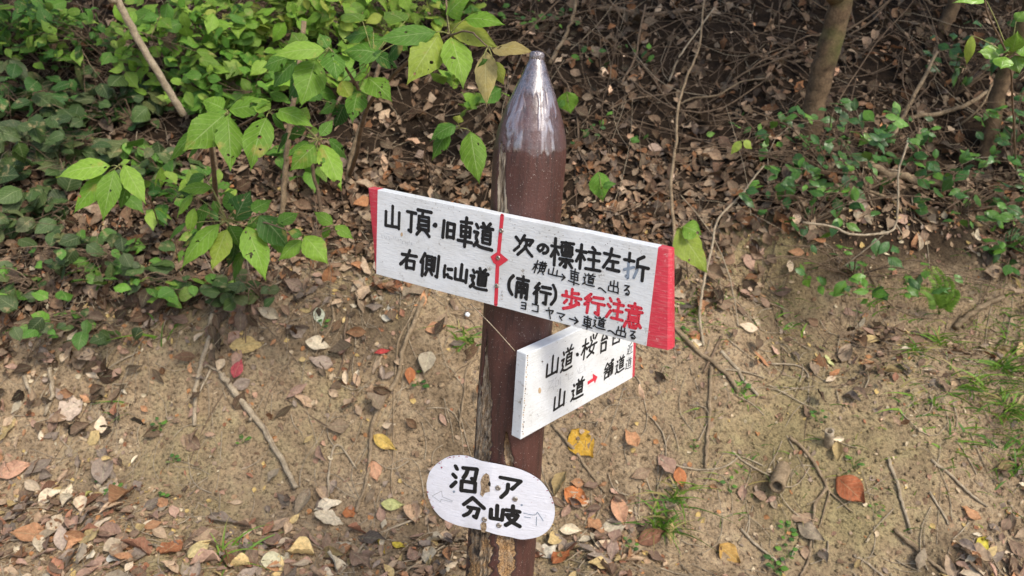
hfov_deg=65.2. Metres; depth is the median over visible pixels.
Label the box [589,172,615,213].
leafy sprig
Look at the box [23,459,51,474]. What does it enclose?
fallen leaf
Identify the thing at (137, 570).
fallen leaf
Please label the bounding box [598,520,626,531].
fallen leaf
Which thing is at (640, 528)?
fallen leaf
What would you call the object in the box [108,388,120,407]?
fallen leaf
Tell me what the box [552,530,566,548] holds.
fallen leaf
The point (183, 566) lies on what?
fallen leaf
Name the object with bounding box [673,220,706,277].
lobed leaf seedling
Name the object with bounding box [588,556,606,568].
fallen leaf
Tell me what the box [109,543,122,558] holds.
fallen leaf
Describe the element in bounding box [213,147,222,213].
sapling
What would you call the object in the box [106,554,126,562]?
fallen leaf
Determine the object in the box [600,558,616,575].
fallen leaf
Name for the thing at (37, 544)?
fallen leaf
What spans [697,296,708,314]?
fallen leaf
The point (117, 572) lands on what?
fallen leaf
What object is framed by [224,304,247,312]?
fallen leaf
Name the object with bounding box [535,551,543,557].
fallen leaf
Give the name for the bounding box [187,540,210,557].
fallen leaf
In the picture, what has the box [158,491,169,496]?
seedling
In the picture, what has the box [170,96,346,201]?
broadleaf shrub
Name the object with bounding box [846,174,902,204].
root
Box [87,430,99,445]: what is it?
fallen leaf
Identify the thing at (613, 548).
fallen leaf
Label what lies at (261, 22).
leafy bush
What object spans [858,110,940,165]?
evergreen shrub
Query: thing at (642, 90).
brushwood
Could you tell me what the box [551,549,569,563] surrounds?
fallen leaf
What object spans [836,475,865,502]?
fallen leaf
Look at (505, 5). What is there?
seedling
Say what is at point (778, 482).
hollow stub
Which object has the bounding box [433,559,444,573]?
fallen leaf
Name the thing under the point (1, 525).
fallen leaf
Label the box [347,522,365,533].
fallen leaf
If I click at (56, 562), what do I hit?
fallen leaf
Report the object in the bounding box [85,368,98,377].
fallen leaf
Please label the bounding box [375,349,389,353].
fallen leaf
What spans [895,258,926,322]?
grass tuft
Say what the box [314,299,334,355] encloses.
root
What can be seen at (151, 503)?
fallen leaf
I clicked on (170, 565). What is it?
fallen leaf
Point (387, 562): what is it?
fallen leaf
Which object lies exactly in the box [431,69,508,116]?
leafy bush
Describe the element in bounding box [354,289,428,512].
root
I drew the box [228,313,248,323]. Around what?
fallen leaf
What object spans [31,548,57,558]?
fallen leaf
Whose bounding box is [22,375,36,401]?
stick
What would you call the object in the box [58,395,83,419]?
fallen leaf
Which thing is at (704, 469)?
root
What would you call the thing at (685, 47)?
twig
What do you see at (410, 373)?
fallen leaf
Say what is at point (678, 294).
fallen leaf
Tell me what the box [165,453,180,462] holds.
seedling
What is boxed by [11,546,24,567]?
fallen leaf
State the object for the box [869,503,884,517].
seedling
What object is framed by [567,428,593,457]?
fallen leaf
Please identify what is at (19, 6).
leafy bush
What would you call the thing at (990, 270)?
fallen leaf
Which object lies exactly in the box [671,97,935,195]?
evergreen shrub
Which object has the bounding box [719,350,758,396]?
stick
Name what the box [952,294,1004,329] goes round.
stick
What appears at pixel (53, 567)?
fallen leaf
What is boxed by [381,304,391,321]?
fallen leaf
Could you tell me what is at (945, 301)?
fern
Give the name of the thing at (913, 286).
evergreen shrub
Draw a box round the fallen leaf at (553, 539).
[548,531,561,543]
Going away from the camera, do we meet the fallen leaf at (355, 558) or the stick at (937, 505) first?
the fallen leaf at (355, 558)
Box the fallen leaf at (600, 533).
[589,529,608,538]
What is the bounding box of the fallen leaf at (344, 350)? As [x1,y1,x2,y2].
[338,337,350,353]
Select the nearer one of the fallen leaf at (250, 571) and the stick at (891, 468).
the fallen leaf at (250, 571)
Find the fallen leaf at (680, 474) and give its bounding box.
[674,467,686,487]
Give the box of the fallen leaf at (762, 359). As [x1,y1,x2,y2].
[752,347,768,365]
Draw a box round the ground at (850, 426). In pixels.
[0,0,1023,575]
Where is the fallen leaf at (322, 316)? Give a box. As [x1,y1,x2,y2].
[313,307,324,325]
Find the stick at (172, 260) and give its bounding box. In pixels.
[144,251,176,285]
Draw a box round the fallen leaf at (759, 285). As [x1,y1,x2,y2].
[749,282,763,287]
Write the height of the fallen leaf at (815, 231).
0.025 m
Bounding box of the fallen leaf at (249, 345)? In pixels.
[229,336,263,352]
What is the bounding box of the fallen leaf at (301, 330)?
[286,325,308,337]
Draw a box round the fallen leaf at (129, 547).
[120,537,132,549]
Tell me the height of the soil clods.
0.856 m
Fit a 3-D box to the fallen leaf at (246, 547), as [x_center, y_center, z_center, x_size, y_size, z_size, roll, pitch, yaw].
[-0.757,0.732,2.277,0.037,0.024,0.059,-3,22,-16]
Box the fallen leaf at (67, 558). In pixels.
[62,547,78,568]
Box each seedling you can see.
[103,482,122,494]
[150,417,167,430]
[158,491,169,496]
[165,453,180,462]
[236,434,251,443]
[318,319,329,330]
[412,370,428,387]
[493,0,579,28]
[569,111,647,148]
[571,41,653,69]
[623,536,638,550]
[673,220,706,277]
[675,326,691,347]
[706,112,807,146]
[720,476,736,492]
[734,381,751,393]
[763,554,788,575]
[775,543,797,560]
[777,520,797,540]
[809,409,827,422]
[845,455,864,471]
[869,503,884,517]
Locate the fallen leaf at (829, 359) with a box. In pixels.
[825,355,834,365]
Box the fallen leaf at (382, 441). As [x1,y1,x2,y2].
[373,434,395,449]
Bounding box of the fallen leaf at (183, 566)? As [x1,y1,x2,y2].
[180,559,189,574]
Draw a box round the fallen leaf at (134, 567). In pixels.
[130,565,146,575]
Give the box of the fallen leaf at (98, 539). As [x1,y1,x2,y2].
[93,536,103,544]
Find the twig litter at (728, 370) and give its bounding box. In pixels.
[0,0,1023,575]
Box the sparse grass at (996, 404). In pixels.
[658,249,1023,546]
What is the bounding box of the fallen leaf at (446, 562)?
[443,560,452,564]
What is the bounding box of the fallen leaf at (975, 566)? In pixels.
[969,560,985,575]
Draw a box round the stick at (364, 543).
[340,515,421,571]
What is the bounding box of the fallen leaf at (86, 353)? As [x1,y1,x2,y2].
[73,348,93,359]
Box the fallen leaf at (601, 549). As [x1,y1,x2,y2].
[593,545,603,552]
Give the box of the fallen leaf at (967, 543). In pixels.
[959,538,976,551]
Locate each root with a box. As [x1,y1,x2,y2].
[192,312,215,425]
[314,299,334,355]
[330,292,352,388]
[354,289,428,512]
[390,294,421,498]
[458,355,478,426]
[660,457,737,470]
[731,450,770,476]
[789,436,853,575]
[824,158,982,197]
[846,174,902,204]
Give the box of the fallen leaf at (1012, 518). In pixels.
[1008,513,1015,534]
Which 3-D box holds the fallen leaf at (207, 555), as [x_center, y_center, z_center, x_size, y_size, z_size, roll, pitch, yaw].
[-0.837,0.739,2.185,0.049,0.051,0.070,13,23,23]
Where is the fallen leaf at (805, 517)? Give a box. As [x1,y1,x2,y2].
[791,512,817,522]
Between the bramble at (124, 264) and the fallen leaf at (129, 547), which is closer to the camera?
the fallen leaf at (129, 547)
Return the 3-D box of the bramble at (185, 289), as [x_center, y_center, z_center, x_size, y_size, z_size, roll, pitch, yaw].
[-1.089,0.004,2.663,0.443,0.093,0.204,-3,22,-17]
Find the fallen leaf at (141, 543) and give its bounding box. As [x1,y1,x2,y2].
[120,536,152,555]
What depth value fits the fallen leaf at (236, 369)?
2.58 m
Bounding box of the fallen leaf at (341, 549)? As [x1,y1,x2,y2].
[329,543,346,559]
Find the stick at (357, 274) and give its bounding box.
[341,253,375,302]
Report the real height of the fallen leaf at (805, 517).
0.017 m
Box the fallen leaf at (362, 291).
[356,286,369,303]
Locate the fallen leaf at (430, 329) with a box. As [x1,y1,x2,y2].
[426,322,446,333]
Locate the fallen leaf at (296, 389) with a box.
[285,383,306,399]
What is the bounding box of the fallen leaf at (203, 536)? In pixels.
[192,528,222,546]
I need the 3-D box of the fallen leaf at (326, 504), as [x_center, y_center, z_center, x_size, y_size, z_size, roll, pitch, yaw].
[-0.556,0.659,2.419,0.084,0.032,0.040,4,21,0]
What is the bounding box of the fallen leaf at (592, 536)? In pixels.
[590,532,599,550]
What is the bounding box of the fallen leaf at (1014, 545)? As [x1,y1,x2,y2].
[1008,539,1023,557]
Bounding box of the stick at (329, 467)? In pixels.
[327,444,357,497]
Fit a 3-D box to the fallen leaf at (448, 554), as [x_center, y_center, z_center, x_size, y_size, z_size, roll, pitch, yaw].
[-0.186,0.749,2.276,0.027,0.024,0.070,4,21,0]
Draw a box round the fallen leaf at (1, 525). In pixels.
[0,520,2,533]
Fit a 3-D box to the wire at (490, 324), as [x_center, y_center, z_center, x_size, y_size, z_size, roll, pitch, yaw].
[-0.034,0.065,1.329,0.104,0.053,0.005,20,27,37]
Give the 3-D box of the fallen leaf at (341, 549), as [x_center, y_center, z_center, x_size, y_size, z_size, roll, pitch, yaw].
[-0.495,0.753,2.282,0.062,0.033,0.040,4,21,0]
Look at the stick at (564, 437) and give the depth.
2.50 m
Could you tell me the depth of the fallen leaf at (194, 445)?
2.52 m
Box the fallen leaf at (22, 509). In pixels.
[9,503,25,511]
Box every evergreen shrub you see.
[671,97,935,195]
[738,157,927,237]
[759,238,1013,303]
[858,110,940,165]
[903,7,1021,95]
[910,135,1023,231]
[962,202,1023,292]
[968,87,1023,174]
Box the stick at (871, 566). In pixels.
[853,554,883,575]
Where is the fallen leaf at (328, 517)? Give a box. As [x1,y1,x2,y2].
[314,509,343,525]
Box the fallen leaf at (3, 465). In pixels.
[0,460,8,480]
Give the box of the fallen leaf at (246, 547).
[239,539,251,550]
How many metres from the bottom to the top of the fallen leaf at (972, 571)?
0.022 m
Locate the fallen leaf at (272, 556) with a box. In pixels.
[261,551,285,568]
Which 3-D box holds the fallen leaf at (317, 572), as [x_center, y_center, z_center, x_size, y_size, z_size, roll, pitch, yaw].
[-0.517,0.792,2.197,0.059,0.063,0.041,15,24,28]
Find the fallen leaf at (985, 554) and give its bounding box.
[960,542,992,562]
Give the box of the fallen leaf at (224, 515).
[208,511,237,521]
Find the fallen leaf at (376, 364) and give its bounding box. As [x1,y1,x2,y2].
[372,355,382,373]
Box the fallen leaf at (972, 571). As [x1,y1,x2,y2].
[958,564,984,575]
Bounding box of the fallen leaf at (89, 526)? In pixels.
[80,523,96,531]
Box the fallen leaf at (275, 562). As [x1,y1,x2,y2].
[266,560,279,570]
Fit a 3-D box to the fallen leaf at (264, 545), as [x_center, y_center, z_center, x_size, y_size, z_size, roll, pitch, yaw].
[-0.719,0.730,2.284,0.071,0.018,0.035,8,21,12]
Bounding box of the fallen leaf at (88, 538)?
[78,528,98,543]
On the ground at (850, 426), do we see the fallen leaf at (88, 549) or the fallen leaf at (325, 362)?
the fallen leaf at (325, 362)
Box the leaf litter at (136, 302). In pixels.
[0,0,1023,575]
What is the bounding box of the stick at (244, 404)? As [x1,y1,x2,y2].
[203,364,298,489]
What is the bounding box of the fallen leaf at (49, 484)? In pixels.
[41,480,58,491]
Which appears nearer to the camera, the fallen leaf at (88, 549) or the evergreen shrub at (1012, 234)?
the fallen leaf at (88, 549)
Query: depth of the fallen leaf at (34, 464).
2.51 m
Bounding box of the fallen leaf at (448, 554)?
[442,545,450,559]
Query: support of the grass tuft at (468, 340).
on the ground at (850, 426)
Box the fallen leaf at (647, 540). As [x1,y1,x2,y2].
[638,528,665,545]
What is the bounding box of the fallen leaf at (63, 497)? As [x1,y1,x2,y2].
[59,492,72,507]
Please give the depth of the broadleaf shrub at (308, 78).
1.86 m
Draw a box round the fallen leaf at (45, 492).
[38,488,60,502]
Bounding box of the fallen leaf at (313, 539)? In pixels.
[308,532,322,547]
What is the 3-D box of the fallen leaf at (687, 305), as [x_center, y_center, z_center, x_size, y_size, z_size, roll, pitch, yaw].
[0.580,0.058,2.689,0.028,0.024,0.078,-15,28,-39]
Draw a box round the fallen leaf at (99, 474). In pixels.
[91,458,112,483]
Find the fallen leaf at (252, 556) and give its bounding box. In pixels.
[245,548,257,563]
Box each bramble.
[0,57,70,120]
[0,114,111,194]
[0,183,97,246]
[0,228,184,290]
[0,261,72,312]
[3,308,142,350]
[56,50,174,139]
[86,138,210,194]
[113,272,254,307]
[195,269,281,310]
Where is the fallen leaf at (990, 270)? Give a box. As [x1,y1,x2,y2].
[984,265,1001,277]
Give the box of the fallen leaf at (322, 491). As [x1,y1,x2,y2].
[316,486,327,499]
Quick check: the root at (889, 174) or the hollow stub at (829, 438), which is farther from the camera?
the root at (889, 174)
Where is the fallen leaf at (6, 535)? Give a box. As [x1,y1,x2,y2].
[0,524,12,540]
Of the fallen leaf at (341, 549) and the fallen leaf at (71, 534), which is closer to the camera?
the fallen leaf at (71, 534)
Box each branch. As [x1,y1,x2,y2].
[547,0,576,64]
[597,3,709,16]
[887,51,938,146]
[907,90,987,119]
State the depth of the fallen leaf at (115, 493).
2.38 m
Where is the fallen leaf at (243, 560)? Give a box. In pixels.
[230,553,249,565]
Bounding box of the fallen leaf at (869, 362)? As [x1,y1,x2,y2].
[860,359,873,363]
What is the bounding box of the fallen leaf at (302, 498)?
[295,488,310,514]
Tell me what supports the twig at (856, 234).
on the ground at (850, 426)
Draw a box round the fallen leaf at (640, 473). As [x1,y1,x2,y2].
[631,468,651,478]
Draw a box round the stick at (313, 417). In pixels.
[287,399,340,434]
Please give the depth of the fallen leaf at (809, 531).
2.39 m
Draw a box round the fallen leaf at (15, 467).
[0,460,30,478]
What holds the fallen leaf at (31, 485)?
on the ground at (850, 426)
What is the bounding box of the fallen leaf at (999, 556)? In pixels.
[992,551,1004,562]
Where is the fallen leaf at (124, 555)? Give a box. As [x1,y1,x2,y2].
[112,552,134,563]
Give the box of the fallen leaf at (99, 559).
[89,554,102,571]
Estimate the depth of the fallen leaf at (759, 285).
2.86 m
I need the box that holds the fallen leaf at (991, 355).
[984,351,996,358]
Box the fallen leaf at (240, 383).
[233,378,249,389]
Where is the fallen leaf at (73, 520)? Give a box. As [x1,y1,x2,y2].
[64,515,77,529]
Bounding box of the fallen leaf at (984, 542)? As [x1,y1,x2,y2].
[976,536,988,549]
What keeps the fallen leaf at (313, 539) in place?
on the ground at (850, 426)
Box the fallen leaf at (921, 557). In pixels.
[915,545,926,569]
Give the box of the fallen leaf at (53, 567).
[48,558,69,573]
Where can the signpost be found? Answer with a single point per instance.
(522, 264)
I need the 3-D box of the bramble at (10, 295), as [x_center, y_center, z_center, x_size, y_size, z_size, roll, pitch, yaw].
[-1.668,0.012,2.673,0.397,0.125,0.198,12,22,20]
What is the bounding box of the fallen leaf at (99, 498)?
[96,493,107,502]
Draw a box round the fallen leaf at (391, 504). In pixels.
[381,498,404,509]
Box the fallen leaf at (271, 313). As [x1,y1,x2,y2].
[256,307,278,318]
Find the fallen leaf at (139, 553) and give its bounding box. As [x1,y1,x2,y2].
[120,547,146,561]
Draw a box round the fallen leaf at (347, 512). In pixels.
[342,507,354,516]
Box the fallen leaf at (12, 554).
[7,545,22,557]
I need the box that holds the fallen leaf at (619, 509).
[611,496,627,524]
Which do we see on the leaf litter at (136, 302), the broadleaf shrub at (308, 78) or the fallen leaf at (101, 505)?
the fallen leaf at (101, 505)
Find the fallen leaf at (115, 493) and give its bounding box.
[108,484,132,505]
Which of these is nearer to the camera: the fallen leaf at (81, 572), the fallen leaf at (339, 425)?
the fallen leaf at (81, 572)
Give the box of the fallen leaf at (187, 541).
[183,537,196,551]
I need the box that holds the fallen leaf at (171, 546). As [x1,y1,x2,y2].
[159,539,183,553]
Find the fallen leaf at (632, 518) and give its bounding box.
[625,513,635,529]
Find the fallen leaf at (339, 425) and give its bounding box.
[327,419,348,432]
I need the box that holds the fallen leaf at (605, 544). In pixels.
[594,534,607,549]
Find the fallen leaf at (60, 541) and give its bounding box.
[54,524,67,550]
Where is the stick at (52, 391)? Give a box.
[43,367,54,415]
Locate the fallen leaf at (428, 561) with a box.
[425,555,430,565]
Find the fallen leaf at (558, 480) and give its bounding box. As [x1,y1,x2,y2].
[551,471,566,496]
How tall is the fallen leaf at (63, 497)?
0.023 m
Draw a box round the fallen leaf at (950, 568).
[945,554,956,575]
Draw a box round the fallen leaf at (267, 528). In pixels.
[262,521,273,535]
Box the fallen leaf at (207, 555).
[190,548,221,564]
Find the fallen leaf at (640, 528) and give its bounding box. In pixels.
[636,519,652,530]
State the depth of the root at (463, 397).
2.58 m
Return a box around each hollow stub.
[769,461,790,492]
[824,428,833,448]
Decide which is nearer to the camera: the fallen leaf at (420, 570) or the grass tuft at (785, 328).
the fallen leaf at (420, 570)
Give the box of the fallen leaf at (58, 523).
[46,513,63,530]
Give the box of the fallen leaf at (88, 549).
[79,545,92,562]
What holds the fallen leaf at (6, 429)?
on the ground at (850, 426)
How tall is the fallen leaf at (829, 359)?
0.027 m
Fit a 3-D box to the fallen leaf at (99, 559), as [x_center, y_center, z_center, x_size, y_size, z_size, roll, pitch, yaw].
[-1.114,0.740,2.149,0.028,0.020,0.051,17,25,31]
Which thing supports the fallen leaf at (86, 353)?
on the ground at (850, 426)
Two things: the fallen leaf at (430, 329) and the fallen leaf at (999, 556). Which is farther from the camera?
the fallen leaf at (430, 329)
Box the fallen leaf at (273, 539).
[262,532,288,545]
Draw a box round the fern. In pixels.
[919,266,960,314]
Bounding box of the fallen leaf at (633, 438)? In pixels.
[625,428,639,446]
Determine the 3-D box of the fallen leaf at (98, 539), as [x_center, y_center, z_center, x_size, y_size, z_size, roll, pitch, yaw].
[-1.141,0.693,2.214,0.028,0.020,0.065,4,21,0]
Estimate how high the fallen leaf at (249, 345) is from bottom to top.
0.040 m
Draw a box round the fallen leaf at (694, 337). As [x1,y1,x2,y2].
[690,333,699,339]
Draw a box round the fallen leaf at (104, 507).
[99,502,123,512]
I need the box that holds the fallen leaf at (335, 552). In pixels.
[323,546,343,557]
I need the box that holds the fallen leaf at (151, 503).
[143,497,159,509]
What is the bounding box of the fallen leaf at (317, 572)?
[310,566,326,575]
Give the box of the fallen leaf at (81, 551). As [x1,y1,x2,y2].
[75,543,87,563]
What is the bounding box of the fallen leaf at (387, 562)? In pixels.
[380,560,404,566]
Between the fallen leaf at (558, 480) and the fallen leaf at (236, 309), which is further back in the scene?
the fallen leaf at (236, 309)
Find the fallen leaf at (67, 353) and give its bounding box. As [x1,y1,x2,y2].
[63,346,72,367]
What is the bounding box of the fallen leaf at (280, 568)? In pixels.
[270,553,283,575]
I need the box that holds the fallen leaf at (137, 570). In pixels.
[131,566,146,575]
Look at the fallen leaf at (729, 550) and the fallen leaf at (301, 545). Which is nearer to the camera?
the fallen leaf at (301, 545)
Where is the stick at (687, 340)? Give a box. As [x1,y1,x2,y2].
[675,324,739,392]
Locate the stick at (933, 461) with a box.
[930,459,987,506]
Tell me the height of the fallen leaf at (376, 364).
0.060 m
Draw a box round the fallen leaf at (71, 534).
[64,530,85,541]
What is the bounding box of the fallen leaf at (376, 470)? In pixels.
[368,461,381,481]
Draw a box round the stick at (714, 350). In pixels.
[702,335,722,373]
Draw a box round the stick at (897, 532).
[892,528,949,575]
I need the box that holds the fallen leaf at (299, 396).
[293,392,315,407]
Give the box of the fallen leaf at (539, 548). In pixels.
[535,542,545,556]
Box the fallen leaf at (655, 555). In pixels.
[646,550,665,561]
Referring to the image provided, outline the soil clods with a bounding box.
[0,208,1023,575]
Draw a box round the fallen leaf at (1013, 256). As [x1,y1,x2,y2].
[1009,250,1016,259]
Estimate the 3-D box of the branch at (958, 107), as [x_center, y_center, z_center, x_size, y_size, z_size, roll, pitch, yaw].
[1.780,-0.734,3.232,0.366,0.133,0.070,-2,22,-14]
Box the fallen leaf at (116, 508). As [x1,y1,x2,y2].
[110,504,132,509]
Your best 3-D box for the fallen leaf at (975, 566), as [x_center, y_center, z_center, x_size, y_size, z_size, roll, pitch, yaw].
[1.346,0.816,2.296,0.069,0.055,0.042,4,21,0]
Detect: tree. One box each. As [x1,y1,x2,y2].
[800,0,852,144]
[937,0,960,33]
[977,0,1023,159]
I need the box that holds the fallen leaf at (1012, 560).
[1007,553,1022,575]
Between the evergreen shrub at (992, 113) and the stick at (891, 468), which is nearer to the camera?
the stick at (891, 468)
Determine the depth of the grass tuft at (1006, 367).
2.65 m
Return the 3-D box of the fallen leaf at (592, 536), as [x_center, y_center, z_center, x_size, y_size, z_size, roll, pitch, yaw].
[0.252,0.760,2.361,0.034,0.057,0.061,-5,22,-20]
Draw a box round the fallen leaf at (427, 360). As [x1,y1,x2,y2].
[418,351,435,373]
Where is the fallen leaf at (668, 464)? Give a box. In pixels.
[657,454,675,473]
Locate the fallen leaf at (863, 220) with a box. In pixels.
[855,213,866,223]
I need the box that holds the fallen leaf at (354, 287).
[350,277,365,291]
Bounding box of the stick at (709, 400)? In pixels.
[704,367,712,467]
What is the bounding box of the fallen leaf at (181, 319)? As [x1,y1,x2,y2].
[167,314,188,323]
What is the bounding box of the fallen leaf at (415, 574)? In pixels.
[412,571,425,575]
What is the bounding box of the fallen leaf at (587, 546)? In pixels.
[577,544,594,550]
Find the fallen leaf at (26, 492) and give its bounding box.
[17,490,34,503]
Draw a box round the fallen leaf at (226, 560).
[221,554,233,567]
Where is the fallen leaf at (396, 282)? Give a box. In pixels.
[370,280,402,289]
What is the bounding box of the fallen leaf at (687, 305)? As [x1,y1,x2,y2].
[676,303,694,307]
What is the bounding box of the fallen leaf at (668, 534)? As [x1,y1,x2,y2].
[665,517,673,543]
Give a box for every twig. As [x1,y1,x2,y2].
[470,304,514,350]
[618,4,645,87]
[667,7,714,83]
[680,77,767,104]
[802,143,908,268]
[960,82,992,124]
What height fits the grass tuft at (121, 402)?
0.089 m
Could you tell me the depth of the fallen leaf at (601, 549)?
2.35 m
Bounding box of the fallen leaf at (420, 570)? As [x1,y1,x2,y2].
[414,566,428,575]
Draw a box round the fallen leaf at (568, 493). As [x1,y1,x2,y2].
[564,486,588,504]
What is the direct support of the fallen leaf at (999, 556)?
on the ground at (850, 426)
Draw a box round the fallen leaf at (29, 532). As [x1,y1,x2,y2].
[8,522,43,541]
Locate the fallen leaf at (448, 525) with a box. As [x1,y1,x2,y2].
[445,520,453,529]
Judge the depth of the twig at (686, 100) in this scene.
3.21 m
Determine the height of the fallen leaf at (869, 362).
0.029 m
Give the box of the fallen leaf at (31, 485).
[24,479,40,491]
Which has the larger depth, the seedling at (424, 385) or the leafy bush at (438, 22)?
the leafy bush at (438, 22)
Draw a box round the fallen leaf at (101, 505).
[94,498,107,510]
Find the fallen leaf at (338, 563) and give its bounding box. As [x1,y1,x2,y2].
[327,551,345,574]
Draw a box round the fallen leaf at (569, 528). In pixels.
[559,523,581,534]
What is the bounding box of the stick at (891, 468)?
[886,456,912,533]
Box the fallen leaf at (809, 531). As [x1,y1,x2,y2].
[797,522,824,540]
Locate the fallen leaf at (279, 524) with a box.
[264,517,289,534]
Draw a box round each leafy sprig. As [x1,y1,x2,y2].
[424,115,486,184]
[557,92,577,126]
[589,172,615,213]
[731,140,751,175]
[954,0,1023,175]
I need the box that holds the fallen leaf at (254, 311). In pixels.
[251,303,258,314]
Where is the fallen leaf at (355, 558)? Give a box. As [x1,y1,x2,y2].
[349,550,370,567]
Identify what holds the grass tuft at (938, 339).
on the ground at (850, 426)
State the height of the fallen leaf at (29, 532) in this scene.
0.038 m
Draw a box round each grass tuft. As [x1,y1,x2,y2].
[81,398,129,422]
[107,313,184,346]
[174,515,281,575]
[421,320,481,352]
[610,492,717,551]
[625,473,731,535]
[675,301,703,323]
[724,379,765,408]
[727,452,764,484]
[773,262,815,339]
[851,274,902,316]
[874,378,955,433]
[890,336,942,362]
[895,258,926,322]
[914,326,977,349]
[926,394,1004,474]
[934,356,1023,416]
[962,407,1023,489]
[969,345,1023,388]
[977,385,1023,427]
[994,277,1023,361]
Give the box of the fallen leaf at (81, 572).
[76,567,97,575]
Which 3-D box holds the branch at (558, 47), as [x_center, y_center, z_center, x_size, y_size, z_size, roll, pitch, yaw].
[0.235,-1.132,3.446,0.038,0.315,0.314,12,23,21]
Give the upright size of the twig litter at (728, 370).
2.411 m
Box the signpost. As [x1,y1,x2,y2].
[368,51,674,575]
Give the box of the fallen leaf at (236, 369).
[231,359,242,377]
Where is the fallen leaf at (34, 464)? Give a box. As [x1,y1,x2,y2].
[27,458,38,477]
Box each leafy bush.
[0,0,73,68]
[0,0,132,88]
[101,0,266,103]
[124,160,236,240]
[164,50,299,122]
[194,0,335,63]
[250,35,376,100]
[265,127,346,192]
[281,0,419,69]
[384,0,485,58]
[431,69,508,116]
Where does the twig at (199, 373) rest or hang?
on the ground at (850, 426)
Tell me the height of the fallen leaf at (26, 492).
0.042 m
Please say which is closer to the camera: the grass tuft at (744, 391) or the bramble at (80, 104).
the grass tuft at (744, 391)
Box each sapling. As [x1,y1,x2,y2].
[108,0,186,116]
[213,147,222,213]
[279,21,306,214]
[311,96,341,211]
[344,64,380,183]
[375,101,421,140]
[669,0,704,268]
[698,165,763,346]
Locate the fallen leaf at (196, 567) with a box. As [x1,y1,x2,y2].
[189,560,200,575]
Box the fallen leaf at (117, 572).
[105,569,129,575]
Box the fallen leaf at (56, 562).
[46,556,63,575]
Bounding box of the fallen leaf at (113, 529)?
[92,521,121,535]
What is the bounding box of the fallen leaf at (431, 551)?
[421,546,435,565]
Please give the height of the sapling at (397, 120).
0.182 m
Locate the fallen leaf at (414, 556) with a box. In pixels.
[407,546,420,560]
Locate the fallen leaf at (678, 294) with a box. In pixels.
[675,289,685,297]
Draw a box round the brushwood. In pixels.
[0,0,1023,537]
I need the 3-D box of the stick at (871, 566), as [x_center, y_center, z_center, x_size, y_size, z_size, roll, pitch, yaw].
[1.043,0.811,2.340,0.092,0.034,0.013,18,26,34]
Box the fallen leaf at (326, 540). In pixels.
[321,532,330,555]
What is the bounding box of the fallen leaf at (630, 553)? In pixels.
[627,547,639,558]
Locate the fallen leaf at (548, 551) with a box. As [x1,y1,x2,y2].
[539,544,556,557]
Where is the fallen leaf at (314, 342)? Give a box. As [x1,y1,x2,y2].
[305,335,330,349]
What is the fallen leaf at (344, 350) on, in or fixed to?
on the leaf litter at (136, 302)
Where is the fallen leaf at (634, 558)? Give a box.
[621,554,643,560]
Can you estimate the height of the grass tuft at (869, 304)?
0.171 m
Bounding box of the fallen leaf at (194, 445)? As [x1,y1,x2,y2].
[185,434,199,450]
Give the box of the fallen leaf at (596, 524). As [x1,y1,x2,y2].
[588,517,604,532]
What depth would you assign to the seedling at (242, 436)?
2.51 m
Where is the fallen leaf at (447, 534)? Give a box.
[437,532,451,543]
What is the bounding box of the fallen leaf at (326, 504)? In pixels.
[314,498,342,510]
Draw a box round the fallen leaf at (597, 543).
[594,539,610,551]
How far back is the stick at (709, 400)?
2.51 m
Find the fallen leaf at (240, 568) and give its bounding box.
[232,565,249,570]
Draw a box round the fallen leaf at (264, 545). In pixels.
[252,541,267,548]
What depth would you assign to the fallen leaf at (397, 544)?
2.33 m
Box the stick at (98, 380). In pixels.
[89,351,137,410]
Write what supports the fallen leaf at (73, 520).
on the ground at (850, 426)
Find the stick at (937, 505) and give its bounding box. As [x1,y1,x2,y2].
[928,491,949,524]
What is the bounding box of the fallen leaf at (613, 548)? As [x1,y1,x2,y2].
[607,536,618,559]
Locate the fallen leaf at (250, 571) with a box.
[237,566,258,575]
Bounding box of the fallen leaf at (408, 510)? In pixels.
[403,503,419,523]
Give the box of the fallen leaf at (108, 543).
[103,537,121,551]
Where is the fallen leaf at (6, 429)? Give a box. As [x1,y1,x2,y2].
[0,418,15,439]
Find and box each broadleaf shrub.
[56,157,160,229]
[169,172,352,282]
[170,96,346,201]
[263,0,530,177]
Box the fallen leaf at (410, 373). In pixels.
[405,367,415,383]
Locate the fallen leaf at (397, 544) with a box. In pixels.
[392,542,405,547]
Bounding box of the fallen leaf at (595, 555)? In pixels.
[587,551,611,562]
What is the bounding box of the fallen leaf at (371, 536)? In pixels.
[357,530,386,543]
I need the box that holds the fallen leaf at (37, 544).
[32,533,44,551]
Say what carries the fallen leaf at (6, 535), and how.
on the ground at (850, 426)
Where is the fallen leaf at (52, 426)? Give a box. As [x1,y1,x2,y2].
[48,408,60,431]
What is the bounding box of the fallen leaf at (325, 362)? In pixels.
[309,355,332,368]
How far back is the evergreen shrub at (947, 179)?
2.90 m
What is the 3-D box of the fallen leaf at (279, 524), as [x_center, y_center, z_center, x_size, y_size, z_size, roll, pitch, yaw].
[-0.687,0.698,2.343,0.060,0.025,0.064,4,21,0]
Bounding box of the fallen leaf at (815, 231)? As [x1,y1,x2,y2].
[811,229,830,236]
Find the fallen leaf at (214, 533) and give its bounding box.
[191,526,219,538]
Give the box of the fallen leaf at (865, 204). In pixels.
[849,198,867,208]
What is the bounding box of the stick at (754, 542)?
[740,528,782,565]
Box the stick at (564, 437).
[551,423,605,493]
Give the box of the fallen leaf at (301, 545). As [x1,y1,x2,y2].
[284,536,314,555]
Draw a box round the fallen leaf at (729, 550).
[719,543,740,562]
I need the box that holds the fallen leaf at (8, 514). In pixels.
[3,504,21,520]
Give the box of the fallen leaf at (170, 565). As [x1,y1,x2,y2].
[160,560,178,573]

